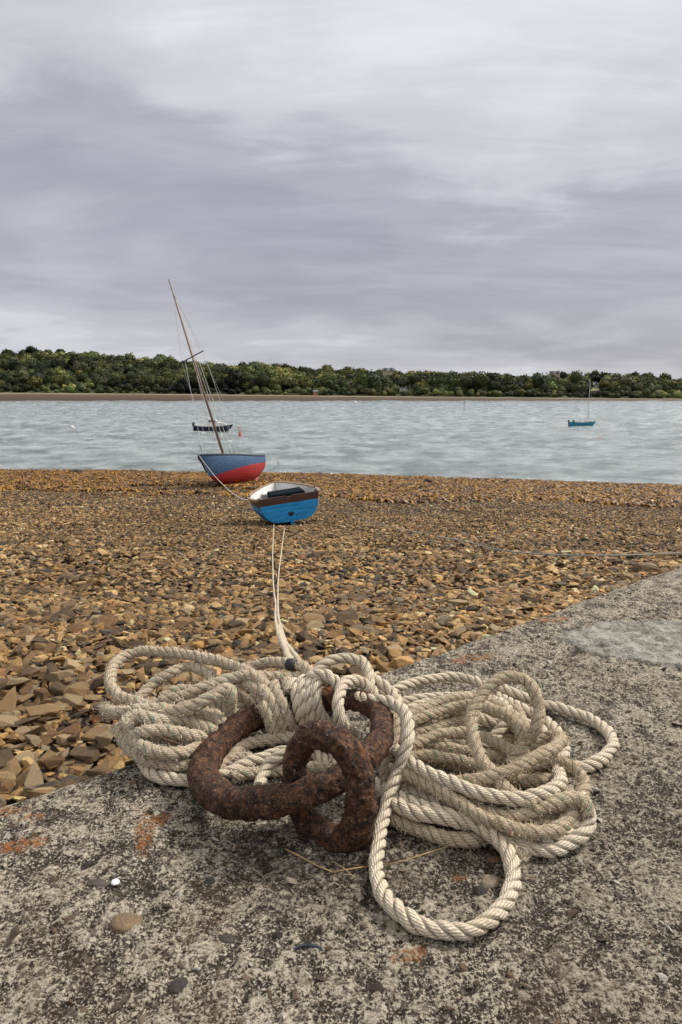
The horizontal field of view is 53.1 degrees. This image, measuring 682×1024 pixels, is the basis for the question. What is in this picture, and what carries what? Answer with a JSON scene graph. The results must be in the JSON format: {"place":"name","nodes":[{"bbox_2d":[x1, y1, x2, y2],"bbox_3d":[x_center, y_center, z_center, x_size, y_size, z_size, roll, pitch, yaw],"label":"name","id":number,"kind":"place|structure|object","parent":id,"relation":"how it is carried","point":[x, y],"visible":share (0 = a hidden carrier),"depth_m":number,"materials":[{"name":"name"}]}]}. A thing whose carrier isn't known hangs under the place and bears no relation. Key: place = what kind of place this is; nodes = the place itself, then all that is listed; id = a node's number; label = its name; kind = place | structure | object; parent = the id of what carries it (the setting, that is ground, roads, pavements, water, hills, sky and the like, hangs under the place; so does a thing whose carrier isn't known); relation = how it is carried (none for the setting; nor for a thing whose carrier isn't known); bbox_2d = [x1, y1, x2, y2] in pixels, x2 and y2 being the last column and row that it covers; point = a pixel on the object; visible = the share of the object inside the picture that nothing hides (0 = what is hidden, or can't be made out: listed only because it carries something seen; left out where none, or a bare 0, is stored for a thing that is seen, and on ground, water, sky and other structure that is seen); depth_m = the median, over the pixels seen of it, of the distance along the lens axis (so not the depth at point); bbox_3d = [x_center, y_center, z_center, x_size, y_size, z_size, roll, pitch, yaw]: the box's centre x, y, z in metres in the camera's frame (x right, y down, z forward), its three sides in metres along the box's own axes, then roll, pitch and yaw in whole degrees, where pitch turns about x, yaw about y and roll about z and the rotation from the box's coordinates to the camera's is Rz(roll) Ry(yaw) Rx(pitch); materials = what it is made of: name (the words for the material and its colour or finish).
{"place":"outdoors","nodes":[
{"label":"outdoors","id":0,"kind":"place"},
{"bbox_2d":[0,566,681,1023],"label":"concrete slipway","id":1,"kind":"structure","parent":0,"point":[632,988],"depth_m":0.83,"materials":[{"name":"concrete"}]},
{"bbox_2d":[63,913,79,925],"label":"pebble","id":2,"kind":"object","parent":1,"relation":"on","point":[71,917],"visible":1,"depth_m":0.79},
{"bbox_2d":[86,878,110,886],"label":"pebble","id":3,"kind":"object","parent":1,"relation":"on","point":[98,882],"visible":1,"depth_m":0.85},
{"bbox_2d":[111,912,142,932],"bbox_3d":[-0.247,0.477,0.787,0.038,0.021,0.028,-2,10,-11],"label":"pebble","id":4,"kind":"object","parent":1,"relation":"on","point":[124,922],"visible":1,"depth_m":0.78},
{"bbox_2d":[168,977,187,993],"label":"pebble","id":5,"kind":"object","parent":1,"relation":"on","point":[177,985],"visible":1,"depth_m":0.70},
{"bbox_2d":[204,877,214,885],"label":"pebble","id":6,"kind":"object","parent":1,"relation":"on","point":[209,881],"visible":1,"depth_m":0.85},
{"bbox_2d":[92,645,332,783],"bbox_3d":[-0.224,0.336,1.216,0.460,0.144,0.340,0,10,0],"label":"worn rope","id":7,"kind":"object","parent":1,"relation":"on","point":[175,713],"visible":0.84,"depth_m":1.16,"materials":[{"name":"fabric"}]},
{"bbox_2d":[218,934,235,943],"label":"pebble","id":8,"kind":"object","parent":1,"relation":"on","point":[227,938],"visible":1,"depth_m":0.76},
{"bbox_2d":[187,686,393,821],"bbox_3d":[-0.078,0.363,1.059,0.319,0.111,0.329,0,10,0],"label":"mooring ring","id":9,"kind":"object","parent":1,"relation":"on","point":[213,791],"visible":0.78,"depth_m":0.96,"materials":[{"name":"metal"}]},
{"bbox_2d":[293,943,322,950],"bbox_3d":[-0.037,0.479,0.749,0.035,0.005,0.010,0,10,0],"label":"mussel shell","id":10,"kind":"object","parent":1,"relation":"on","point":[307,945],"visible":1,"depth_m":0.75},
{"bbox_2d":[285,848,330,871],"bbox_3d":[-0.044,0.452,0.887,0.074,0.004,0.003,6,12,33],"label":"straw","id":11,"kind":"object","parent":1,"relation":"on","point":[307,860],"visible":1,"depth_m":0.89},
{"bbox_2d":[137,653,521,941],"bbox_3d":[-0.057,0.367,0.992,0.627,0.147,0.417,21,23,64],"label":"cream rope","id":12,"kind":"object","parent":1,"relation":"on","point":[305,692],"visible":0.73,"depth_m":1.01,"materials":[{"name":"fabric"}]},
{"bbox_2d":[281,719,377,852],"bbox_3d":[-0.017,0.375,0.928,0.151,0.190,0.048,7,12,35],"label":"iron eye","id":13,"kind":"object","parent":1,"relation":"on","point":[352,831],"visible":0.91,"depth_m":0.90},
{"bbox_2d":[0,585,681,1023],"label":"grit","id":14,"kind":"object","parent":1,"relation":"on","point":[372,987],"visible":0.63,"depth_m":0.82,"materials":[{"name":"gravel"}]},
{"bbox_2d":[385,846,449,865],"bbox_3d":[0.108,0.450,0.897,0.108,0.003,0.004,-4,10,-22],"label":"straw","id":15,"kind":"object","parent":1,"relation":"on","point":[417,856],"visible":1,"depth_m":0.89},
{"bbox_2d":[473,885,487,895],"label":"pebble","id":16,"kind":"object","parent":1,"relation":"on","point":[479,890],"visible":1,"depth_m":0.84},
{"bbox_2d":[376,670,595,852],"bbox_3d":[0.204,0.338,1.091,0.321,0.176,0.445,0,10,0],"label":"tan rope","id":17,"kind":"object","parent":1,"relation":"on","point":[532,749],"visible":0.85,"depth_m":1.00,"materials":[{"name":"fabric"}]},
{"bbox_2d":[481,874,500,888],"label":"pebble","id":18,"kind":"object","parent":1,"relation":"on","point":[490,881],"visible":1,"depth_m":0.85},
{"bbox_2d":[487,855,500,862],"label":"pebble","id":19,"kind":"object","parent":1,"relation":"on","point":[494,859],"visible":0.84,"depth_m":0.89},
{"bbox_2d":[381,672,619,865],"bbox_3d":[0.274,0.376,1.131,0.420,0.082,0.547,0,10,0],"label":"pale rope","id":20,"kind":"object","parent":1,"relation":"on","point":[580,832],"visible":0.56,"depth_m":0.97,"materials":[{"name":"fabric"}]},
{"bbox_2d":[0,400,681,484],"bbox_3d":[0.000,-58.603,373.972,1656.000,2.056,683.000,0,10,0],"label":"water","id":21,"kind":"structure","parent":0,"point":[638,441],"depth_m":85.03,"materials":[{"name":"liquid"}]},
{"bbox_2d":[192,419,233,431],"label":"motor boat","id":22,"kind":"object","parent":21,"relation":"on","point":[225,427],"visible":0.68,"depth_m":98.73,"materials":[{"name":"white"}]},
{"bbox_2d":[568,385,595,426],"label":"sailing boat","id":23,"kind":"object","parent":21,"relation":"on","point":[583,423],"visible":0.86,"depth_m":117.22,"materials":[{"name":"teal paint"}]},
{"bbox_2d":[0,472,681,807],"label":"beach","id":24,"kind":"structure","parent":0,"point":[58,729],"depth_m":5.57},
{"bbox_2d":[0,779,11,791],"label":"stone","id":25,"kind":"object","parent":24,"relation":"on","point":[6,785],"visible":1,"depth_m":1.89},
{"bbox_2d":[0,748,13,768],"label":"stone","id":26,"kind":"object","parent":24,"relation":"on","point":[6,755],"visible":0.61,"depth_m":2.03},
{"bbox_2d":[0,686,16,714],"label":"stone","id":27,"kind":"object","parent":24,"relation":"on","point":[8,701],"visible":0.69,"depth_m":2.33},
{"bbox_2d":[0,714,18,728],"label":"stone","id":28,"kind":"object","parent":24,"relation":"on","point":[6,721],"visible":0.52,"depth_m":2.25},
{"bbox_2d":[0,756,21,775],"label":"stone","id":29,"kind":"object","parent":24,"relation":"on","point":[13,765],"visible":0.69,"depth_m":1.98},
{"bbox_2d":[2,677,31,688],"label":"stone","id":30,"kind":"object","parent":24,"relation":"on","point":[12,682],"visible":0.94,"depth_m":2.50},
{"bbox_2d":[12,665,22,674],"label":"stone","id":31,"kind":"object","parent":24,"relation":"on","point":[17,669],"visible":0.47,"depth_m":2.70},
{"bbox_2d":[7,624,27,630],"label":"stone","id":32,"kind":"object","parent":24,"relation":"on","point":[16,627],"visible":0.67,"depth_m":3.30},
{"bbox_2d":[10,742,28,749],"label":"stone","id":33,"kind":"object","parent":24,"relation":"on","point":[21,746],"visible":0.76,"depth_m":2.12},
{"bbox_2d":[14,768,29,788],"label":"stone","id":34,"kind":"object","parent":24,"relation":"on","point":[20,779],"visible":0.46,"depth_m":1.94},
{"bbox_2d":[14,726,30,734],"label":"stone","id":35,"kind":"object","parent":24,"relation":"on","point":[19,731],"visible":0.67,"depth_m":2.21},
{"bbox_2d":[15,626,32,634],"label":"stone","id":36,"kind":"object","parent":24,"relation":"on","point":[27,630],"visible":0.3,"depth_m":3.22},
{"bbox_2d":[16,751,34,766],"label":"stone","id":37,"kind":"object","parent":24,"relation":"on","point":[20,756],"visible":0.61,"depth_m":2.05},
{"bbox_2d":[14,715,40,725],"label":"stone","id":38,"kind":"object","parent":24,"relation":"on","point":[23,722],"visible":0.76,"depth_m":2.26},
{"bbox_2d":[21,666,36,676],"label":"stone","id":39,"kind":"object","parent":24,"relation":"on","point":[27,669],"visible":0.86,"depth_m":2.67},
{"bbox_2d":[24,734,41,746],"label":"stone","id":40,"kind":"object","parent":24,"relation":"on","point":[34,740],"visible":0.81,"depth_m":2.12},
{"bbox_2d":[24,760,43,786],"bbox_3d":[-0.864,0.757,1.934,0.058,0.036,0.106,11,30,-8],"label":"stone","id":41,"kind":"object","parent":24,"relation":"on","point":[34,777],"visible":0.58,"depth_m":1.92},
{"bbox_2d":[22,724,50,735],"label":"stone","id":42,"kind":"object","parent":24,"relation":"on","point":[42,728],"visible":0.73,"depth_m":2.18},
{"bbox_2d":[31,643,46,650],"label":"stone","id":43,"kind":"object","parent":24,"relation":"on","point":[38,646],"visible":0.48,"depth_m":2.95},
{"bbox_2d":[33,688,50,700],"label":"stone","id":44,"kind":"object","parent":24,"relation":"on","point":[42,693],"visible":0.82,"depth_m":2.43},
{"bbox_2d":[25,703,61,717],"bbox_3d":[-1.018,0.686,2.342,0.100,0.052,0.120,-15,16,-36],"label":"stone","id":45,"kind":"object","parent":24,"relation":"on","point":[49,709],"visible":0.82,"depth_m":2.31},
{"bbox_2d":[37,737,53,748],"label":"stone","id":46,"kind":"object","parent":24,"relation":"on","point":[46,741],"visible":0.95,"depth_m":2.14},
{"bbox_2d":[37,750,55,765],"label":"stone","id":47,"kind":"object","parent":24,"relation":"on","point":[48,754],"visible":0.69,"depth_m":2.05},
{"bbox_2d":[36,717,57,721],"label":"stone","id":48,"kind":"object","parent":24,"relation":"on","point":[43,719],"visible":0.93,"depth_m":2.27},
{"bbox_2d":[39,730,57,740],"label":"stone","id":49,"kind":"object","parent":24,"relation":"on","point":[52,733],"visible":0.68,"depth_m":2.17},
{"bbox_2d":[43,642,55,653],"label":"stone","id":50,"kind":"object","parent":24,"relation":"on","point":[50,647],"visible":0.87,"depth_m":2.93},
{"bbox_2d":[46,662,58,674],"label":"stone","id":51,"kind":"object","parent":24,"relation":"on","point":[51,667],"visible":0.61,"depth_m":2.66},
{"bbox_2d":[43,755,64,769],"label":"stone","id":52,"kind":"object","parent":24,"relation":"on","point":[48,764],"visible":0.99,"depth_m":2.01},
{"bbox_2d":[49,605,60,613],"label":"stone","id":53,"kind":"object","parent":24,"relation":"on","point":[53,609],"visible":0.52,"depth_m":3.62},
{"bbox_2d":[48,682,68,696],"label":"stone","id":54,"kind":"object","parent":24,"relation":"on","point":[55,689],"visible":0.58,"depth_m":2.49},
{"bbox_2d":[45,669,75,681],"bbox_3d":[-1.080,0.626,2.609,0.104,0.042,0.081,-3,-4,8],"label":"stone","id":55,"kind":"object","parent":24,"relation":"on","point":[56,676],"visible":0.89,"depth_m":2.57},
{"bbox_2d":[56,734,71,747],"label":"stone","id":56,"kind":"object","parent":24,"relation":"on","point":[61,739],"visible":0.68,"depth_m":2.14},
{"bbox_2d":[67,732,79,741],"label":"stone","id":57,"kind":"object","parent":56,"relation":"on","point":[74,736],"visible":0.94,"depth_m":2.13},
{"bbox_2d":[53,606,75,620],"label":"stone","id":58,"kind":"object","parent":24,"relation":"on","point":[68,611],"visible":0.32,"depth_m":3.52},
{"bbox_2d":[62,600,76,607],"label":"stone","id":59,"kind":"object","parent":24,"relation":"on","point":[71,604],"visible":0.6,"depth_m":3.76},
{"bbox_2d":[63,723,80,734],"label":"stone","id":60,"kind":"object","parent":24,"relation":"on","point":[73,728],"visible":0.71,"depth_m":2.19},
{"bbox_2d":[63,658,81,669],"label":"stone","id":61,"kind":"object","parent":24,"relation":"on","point":[71,664],"visible":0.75,"depth_m":2.73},
{"bbox_2d":[60,693,85,708],"bbox_3d":[-0.942,0.667,2.425,0.091,0.037,0.071,11,4,24],"label":"stone","id":62,"kind":"object","parent":24,"relation":"on","point":[73,700],"visible":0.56,"depth_m":2.40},
{"bbox_2d":[57,759,92,773],"bbox_3d":[-0.777,0.759,2.007,0.104,0.035,0.079,4,31,31],"label":"stone","id":63,"kind":"object","parent":24,"relation":"on","point":[64,769],"visible":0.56,"depth_m":2.01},
{"bbox_2d":[67,624,82,632],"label":"stone","id":64,"kind":"object","parent":24,"relation":"on","point":[72,628],"visible":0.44,"depth_m":3.26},
{"bbox_2d":[63,682,89,695],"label":"stone","id":65,"kind":"object","parent":24,"relation":"on","point":[77,688],"visible":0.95,"depth_m":2.44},
{"bbox_2d":[76,635,89,641],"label":"stone","id":66,"kind":"object","parent":24,"relation":"on","point":[83,638],"visible":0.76,"depth_m":3.10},
{"bbox_2d":[69,746,101,762],"bbox_3d":[-0.768,0.733,2.064,0.098,0.033,0.078,6,-2,15],"label":"stone","id":67,"kind":"object","parent":24,"relation":"on","point":[88,754],"visible":0.97,"depth_m":2.04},
{"bbox_2d":[81,723,110,740],"bbox_3d":[-0.782,0.709,2.197,0.089,0.018,0.112,0,6,-1],"label":"stone","id":68,"kind":"object","parent":24,"relation":"on","point":[91,733],"visible":0.59,"depth_m":2.18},
{"bbox_2d":[89,675,103,690],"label":"stone","id":69,"kind":"object","parent":24,"relation":"on","point":[97,682],"visible":0.52,"depth_m":2.52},
{"bbox_2d":[90,642,106,649],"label":"stone","id":70,"kind":"object","parent":24,"relation":"on","point":[99,646],"visible":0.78,"depth_m":2.99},
{"bbox_2d":[95,730,112,745],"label":"stone","id":71,"kind":"object","parent":24,"relation":"on","point":[105,738],"visible":0.94,"depth_m":2.08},
{"bbox_2d":[96,743,115,750],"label":"stone","id":72,"kind":"object","parent":24,"relation":"on","point":[111,746],"visible":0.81,"depth_m":2.08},
{"bbox_2d":[97,616,117,625],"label":"stone","id":73,"kind":"object","parent":24,"relation":"on","point":[112,620],"visible":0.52,"depth_m":3.40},
{"bbox_2d":[107,627,119,636],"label":"stone","id":74,"kind":"object","parent":24,"relation":"on","point":[115,631],"visible":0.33,"depth_m":3.17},
{"bbox_2d":[121,669,133,675],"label":"stone","id":75,"kind":"object","parent":24,"relation":"on","point":[125,672],"visible":1,"depth_m":2.60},
{"bbox_2d":[127,640,146,648],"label":"stone","id":76,"kind":"object","parent":24,"relation":"on","point":[137,643],"visible":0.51,"depth_m":3.00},
{"bbox_2d":[134,662,159,674],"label":"stone","id":77,"kind":"object","parent":24,"relation":"on","point":[148,666],"visible":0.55,"depth_m":2.71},
{"bbox_2d":[153,626,171,637],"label":"stone","id":78,"kind":"object","parent":24,"relation":"on","point":[162,633],"visible":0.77,"depth_m":3.11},
{"bbox_2d":[162,658,180,668],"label":"stone","id":79,"kind":"object","parent":24,"relation":"on","point":[174,661],"visible":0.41,"depth_m":2.77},
{"bbox_2d":[172,621,188,629],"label":"stone","id":80,"kind":"object","parent":24,"relation":"on","point":[179,623],"visible":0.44,"depth_m":3.29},
{"bbox_2d":[175,616,192,622],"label":"stone","id":81,"kind":"object","parent":24,"relation":"on","point":[187,619],"visible":0.56,"depth_m":3.39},
{"bbox_2d":[180,641,195,649],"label":"stone","id":82,"kind":"object","parent":24,"relation":"on","point":[188,646],"visible":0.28,"depth_m":2.95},
{"bbox_2d":[168,279,265,483],"bbox_3d":[-7.509,-7.182,38.122,2.083,12.340,5.740,-20,-5,24],"label":"sailing boat","id":83,"kind":"object","parent":24,"relation":"on","point":[226,468],"visible":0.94,"depth_m":37.22,"materials":[{"name":"blue paint"}]},
{"bbox_2d":[213,586,225,595],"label":"stone","id":84,"kind":"object","parent":24,"relation":"on","point":[219,589],"visible":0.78,"depth_m":4.34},
{"bbox_2d":[227,620,245,628],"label":"stone","id":85,"kind":"object","parent":24,"relation":"on","point":[234,623],"visible":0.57,"depth_m":3.24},
{"bbox_2d":[251,641,268,653],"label":"stone","id":86,"kind":"object","parent":24,"relation":"on","point":[261,644],"visible":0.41,"depth_m":2.97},
{"bbox_2d":[261,649,279,655],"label":"stone","id":87,"kind":"object","parent":24,"relation":"on","point":[271,652],"visible":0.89,"depth_m":2.88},
{"bbox_2d":[247,481,319,524],"bbox_3d":[-1.445,-0.215,17.054,1.744,0.830,2.650,-9,10,-11],"label":"rowing dinghy","id":88,"kind":"object","parent":24,"relation":"on","point":[288,502],"visible":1,"depth_m":15.85,"materials":[{"name":"blue paint"}]},
{"bbox_2d":[272,527,300,672],"bbox_3d":[-0.738,0.305,8.777,0.276,2.592,14.898,-1,10,-6],"label":"mooring line","id":89,"kind":"object","parent":24,"relation":"on","point":[287,649],"visible":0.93,"depth_m":2.11,"materials":[{"name":"beige fabric"}]},
{"bbox_2d":[284,623,303,634],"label":"stone","id":90,"kind":"object","parent":24,"relation":"on","point":[292,628],"visible":0.4,"depth_m":3.17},
{"bbox_2d":[297,630,315,641],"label":"stone","id":91,"kind":"object","parent":24,"relation":"on","point":[302,636],"visible":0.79,"depth_m":3.06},
{"bbox_2d":[303,650,315,661],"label":"stone","id":92,"kind":"object","parent":24,"relation":"on","point":[308,654],"visible":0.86,"depth_m":2.83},
{"bbox_2d":[301,613,325,622],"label":"stone","id":93,"kind":"object","parent":24,"relation":"on","point":[307,617],"visible":0.73,"depth_m":3.36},
{"bbox_2d":[305,620,324,628],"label":"stone","id":94,"kind":"object","parent":24,"relation":"on","point":[314,624],"visible":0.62,"depth_m":3.24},
{"bbox_2d":[327,665,343,672],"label":"stone","id":95,"kind":"object","parent":24,"relation":"on","point":[336,668],"visible":0.82,"depth_m":2.63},
{"bbox_2d":[0,468,681,510],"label":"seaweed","id":96,"kind":"object","parent":24,"relation":"on","point":[396,489],"visible":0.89,"depth_m":35.94,"materials":[{"name":"gravel"}]},
{"bbox_2d":[336,646,351,653],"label":"stone","id":97,"kind":"object","parent":24,"relation":"on","point":[342,649],"visible":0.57,"depth_m":2.83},
{"bbox_2d":[334,608,357,622],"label":"stone","id":98,"kind":"object","parent":24,"relation":"on","point":[346,614],"visible":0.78,"depth_m":3.46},
{"bbox_2d":[346,666,361,674],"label":"stone","id":99,"kind":"object","parent":24,"relation":"on","point":[351,670],"visible":0.74,"depth_m":2.66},
{"bbox_2d":[361,624,375,636],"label":"stone","id":100,"kind":"object","parent":24,"relation":"on","point":[369,628],"visible":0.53,"depth_m":3.15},
{"bbox_2d":[427,622,444,630],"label":"stone","id":101,"kind":"object","parent":24,"relation":"on","point":[435,626],"visible":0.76,"depth_m":3.21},
{"bbox_2d":[449,626,465,637],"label":"stone","id":102,"kind":"object","parent":24,"relation":"on","point":[460,630],"visible":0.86,"depth_m":3.13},
{"bbox_2d":[447,599,468,605],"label":"stone","id":103,"kind":"object","parent":24,"relation":"on","point":[457,602],"visible":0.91,"depth_m":3.86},
{"bbox_2d":[464,623,479,631],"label":"stone","id":104,"kind":"object","parent":24,"relation":"on","point":[468,626],"visible":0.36,"depth_m":3.25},
{"bbox_2d":[319,493,681,555],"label":"shore line","id":105,"kind":"object","parent":24,"relation":"on","point":[527,552],"visible":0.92,"depth_m":6.00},
{"bbox_2d":[631,562,658,571],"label":"stone","id":106,"kind":"object","parent":24,"relation":"on","point":[648,566],"visible":0.83,"depth_m":5.25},
{"label":"stone","id":107,"kind":"object","parent":24,"relation":"on","visible":0},
{"bbox_2d":[20,668,42,677],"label":"stone","id":108,"kind":"object","parent":107,"relation":"on","point":[31,673],"visible":0.91,"depth_m":2.59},
{"bbox_2d":[0,378,681,400],"bbox_3d":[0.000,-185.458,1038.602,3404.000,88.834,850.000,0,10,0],"label":"riverbank","id":109,"kind":"structure","parent":0,"point":[65,395],"depth_m":675.19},
{"bbox_2d":[27,375,42,386],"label":"tree","id":110,"kind":"object","parent":109,"relation":"on","point":[35,381],"visible":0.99,"depth_m":710.88,"materials":[{"name":"green plant"}]},
{"bbox_2d":[0,345,681,398],"bbox_3d":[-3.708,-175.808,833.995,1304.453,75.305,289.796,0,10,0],"label":"woodland","id":111,"kind":"object","parent":109,"relation":"on","point":[69,372],"visible":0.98,"depth_m":726.56,"materials":[{"name":"green plant"}]},
{"bbox_2d":[382,367,393,375],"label":"house","id":112,"kind":"structure","parent":109,"relation":"on","point":[387,371],"depth_m":907.44,"materials":[{"name":"stone"}]},
{"bbox_2d":[0,0,681,378],"label":"sky","id":113,"kind":"structure","parent":0,"point":[459,186],"materials":[{"name":"grey"}]},
{"label":"stone","id":114,"kind":"object","parent":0,"visible":0},
{"bbox_2d":[19,682,32,695],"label":"stone","id":115,"kind":"object","parent":114,"relation":"on","point":[24,690],"visible":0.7,"depth_m":2.50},
{"label":"stone","id":116,"kind":"object","parent":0,"visible":0},
{"bbox_2d":[9,645,22,656],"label":"stone","id":117,"kind":"object","parent":116,"relation":"on","point":[18,649],"visible":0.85,"depth_m":2.89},
{"label":"stone","id":118,"kind":"object","parent":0,"visible":0},
{"bbox_2d":[16,694,34,704],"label":"stone","id":119,"kind":"object","parent":118,"relation":"on","point":[21,699],"visible":0.6,"depth_m":2.39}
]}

